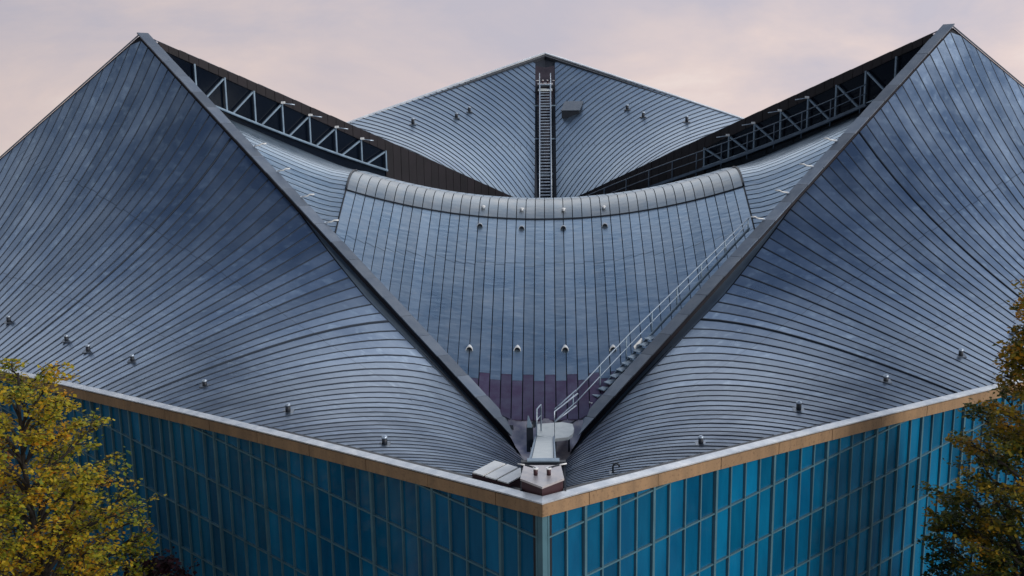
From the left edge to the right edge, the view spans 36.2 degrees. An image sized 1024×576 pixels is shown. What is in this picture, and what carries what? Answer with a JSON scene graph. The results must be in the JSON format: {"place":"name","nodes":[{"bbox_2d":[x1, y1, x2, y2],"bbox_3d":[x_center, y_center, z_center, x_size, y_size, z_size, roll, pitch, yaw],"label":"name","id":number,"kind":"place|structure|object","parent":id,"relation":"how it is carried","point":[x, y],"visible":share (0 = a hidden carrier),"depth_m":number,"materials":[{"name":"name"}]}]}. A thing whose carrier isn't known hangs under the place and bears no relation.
{"place":"outdoors","nodes":[
{"label":"outdoors","id":0,"kind":"place"},
{"bbox_2d":[0,0,1023,156],"label":"sky","id":1,"kind":"structure","parent":0,"point":[345,60],"materials":[{"name":"pink"}]},
{"label":"ground","id":2,"kind":"structure","parent":0,"visible":0},
{"bbox_2d":[0,357,169,575],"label":"autumn tree","id":3,"kind":"object","parent":2,"relation":"on","point":[30,545],"visible":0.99,"depth_m":53.39,"materials":[{"name":"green plant"}]},
{"bbox_2d":[123,546,199,575],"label":"maroon tree","id":4,"kind":"object","parent":2,"relation":"on","point":[166,565],"visible":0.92,"depth_m":54.62,"materials":[{"name":"red plant"}]},
{"bbox_2d":[0,24,1023,575],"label":"museum building","id":5,"kind":"structure","parent":2,"relation":"on","point":[168,228],"depth_m":70.91,"materials":[{"name":"metal"}]},
{"bbox_2d":[3,315,10,323],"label":"roof vent","id":6,"kind":"object","parent":5,"relation":"on","point":[7,320],"visible":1,"depth_m":73.64,"materials":[{"name":"metal"}]},
{"bbox_2d":[61,334,68,342],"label":"roof vent","id":7,"kind":"object","parent":5,"relation":"on","point":[66,339],"visible":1,"depth_m":69.51,"materials":[{"name":"metal"}]},
{"bbox_2d":[82,344,90,352],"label":"roof vent","id":8,"kind":"object","parent":5,"relation":"on","point":[87,349],"visible":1,"depth_m":67.72,"materials":[{"name":"metal"}]},
{"bbox_2d":[127,354,135,362],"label":"roof vent","id":9,"kind":"object","parent":5,"relation":"on","point":[131,359],"visible":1,"depth_m":65.47,"materials":[{"name":"metal"}]},
{"bbox_2d":[199,379,209,387],"bbox_3d":[-12.039,3.738,61.370,0.372,0.356,0.372,0,17,1],"label":"roof vent","id":10,"kind":"object","parent":5,"relation":"on","point":[204,383],"visible":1,"depth_m":61.30,"materials":[{"name":"metal"}]},
{"bbox_2d":[282,403,293,412],"bbox_3d":[-8.216,4.416,57.452,0.398,0.422,0.398,0,17,1],"label":"roof vent","id":11,"kind":"object","parent":5,"relation":"on","point":[287,409],"visible":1,"depth_m":57.38,"materials":[{"name":"metal"}]},
{"bbox_2d":[379,435,390,445],"bbox_3d":[-4.325,5.191,53.178,0.388,0.406,0.388,0,17,1],"label":"roof vent","id":12,"kind":"object","parent":5,"relation":"on","point":[384,440],"visible":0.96,"depth_m":53.11,"materials":[{"name":"metal"}]},
{"bbox_2d":[409,118,416,124],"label":"roof vent","id":13,"kind":"object","parent":5,"relation":"on","point":[412,121],"visible":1,"depth_m":109.98,"materials":[{"name":"metal"}]},
{"bbox_2d":[466,344,472,350],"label":"roof cowl","id":14,"kind":"object","parent":5,"relation":"on","point":[469,347],"visible":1,"depth_m":71.17,"materials":[{"name":"white paint"}]},
{"bbox_2d":[472,461,520,487],"bbox_3d":[-0.303,5.991,46.922,0.918,1.310,1.646,-17,23,-41],"label":"roof hatch","id":15,"kind":"object","parent":5,"relation":"attached to","point":[500,473],"visible":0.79,"depth_m":46.68,"materials":[{"name":"grey metal"}]},
{"bbox_2d":[526,416,532,451],"bbox_3d":[0.776,5.883,63.137,0.377,1.519,0.506,0,17,1],"label":"control cabinet","id":16,"kind":"object","parent":5,"relation":"on","point":[529,427],"visible":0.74,"depth_m":63.09,"materials":[{"name":"metal"}]},
{"bbox_2d":[518,463,566,495],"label":"corner plinth","id":17,"kind":"structure","parent":5,"relation":"on","point":[542,480],"depth_m":45.13,"materials":[{"name":"grey concrete"}]},
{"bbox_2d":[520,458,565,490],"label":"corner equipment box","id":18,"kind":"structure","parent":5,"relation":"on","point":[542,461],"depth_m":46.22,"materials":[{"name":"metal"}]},
{"bbox_2d":[533,73,556,198],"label":"valley ladder","id":19,"kind":"object","parent":5,"relation":"attached to","point":[550,135],"visible":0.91,"depth_m":112.69,"materials":[{"name":"metal"}]},
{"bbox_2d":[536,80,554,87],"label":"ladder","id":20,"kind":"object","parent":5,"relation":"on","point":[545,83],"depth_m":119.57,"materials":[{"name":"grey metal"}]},
{"bbox_2d":[537,84,553,89],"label":"steel cross beam","id":21,"kind":"structure","parent":5,"relation":"on","point":[544,85],"depth_m":118.85,"materials":[{"name":"metal"}]},
{"bbox_2d":[529,393,577,457],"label":"corner gangway","id":22,"kind":"object","parent":5,"relation":"attached to","point":[548,436],"visible":0.84,"depth_m":65.17,"materials":[{"name":"grey metal"}]},
{"bbox_2d":[561,101,583,118],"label":"box hatch","id":23,"kind":"object","parent":5,"relation":"on","point":[570,108],"visible":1,"depth_m":114.96,"materials":[{"name":"metal"}]},
{"bbox_2d":[609,463,619,473],"bbox_3d":[3.266,5.733,49.745,0.341,0.417,0.222,0,17,1],"label":"gooseneck pipe","id":24,"kind":"object","parent":5,"relation":"on","point":[618,464],"visible":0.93,"depth_m":49.70,"materials":[{"name":"metal"}]},
{"bbox_2d":[554,217,749,420],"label":"parapet handrail","id":25,"kind":"object","parent":5,"relation":"attached to","point":[651,323],"visible":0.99,"depth_m":70.76,"materials":[{"name":"grey metal"}]},
{"bbox_2d":[589,227,749,403],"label":"parapet stair","id":26,"kind":"object","parent":5,"relation":"on","point":[633,355],"visible":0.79,"depth_m":70.62,"materials":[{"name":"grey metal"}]},
{"bbox_2d":[633,338,642,349],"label":"sign plate","id":27,"kind":"object","parent":26,"relation":"attached to","point":[636,345],"visible":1,"depth_m":70.39,"materials":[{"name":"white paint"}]},
{"bbox_2d":[683,115,689,122],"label":"roof vent","id":28,"kind":"object","parent":5,"relation":"on","point":[686,119],"visible":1,"depth_m":109.32,"materials":[{"name":"metal"}]},
{"bbox_2d":[695,435,705,444],"bbox_3d":[6.367,5.144,52.815,0.373,0.380,0.373,0,17,1],"label":"roof vent","id":29,"kind":"object","parent":5,"relation":"on","point":[700,440],"visible":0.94,"depth_m":52.76,"materials":[{"name":"metal"}]},
{"bbox_2d":[586,83,870,195],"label":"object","id":30,"kind":"structure","parent":5,"relation":"attached to","point":[801,131],"depth_m":90.19,"materials":[{"name":"metal"}]},
{"bbox_2d":[792,400,803,410],"bbox_3d":[10.418,4.298,56.911,0.407,0.436,0.407,0,17,1],"label":"roof vent","id":31,"kind":"object","parent":5,"relation":"on","point":[798,407],"visible":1,"depth_m":56.85,"materials":[{"name":"metal"}]},
{"bbox_2d":[879,374,891,382],"bbox_3d":[14.515,3.526,60.817,0.415,0.359,0.415,0,17,1],"label":"roof vent","id":32,"kind":"object","parent":5,"relation":"on","point":[886,379],"visible":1,"depth_m":60.75,"materials":[{"name":"metal"}]},
{"bbox_2d":[958,348,966,357],"bbox_3d":[18.549,2.688,64.737,0.408,0.401,0.408,0,17,1],"label":"roof vent","id":33,"kind":"object","parent":5,"relation":"on","point":[961,354],"visible":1,"depth_m":64.64,"materials":[{"name":"metal"}]},
{"bbox_2d":[912,278,1023,575],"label":"autumn tree","id":34,"kind":"object","parent":2,"relation":"on","point":[1000,556],"visible":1,"depth_m":52.71,"materials":[{"name":"green plant"}]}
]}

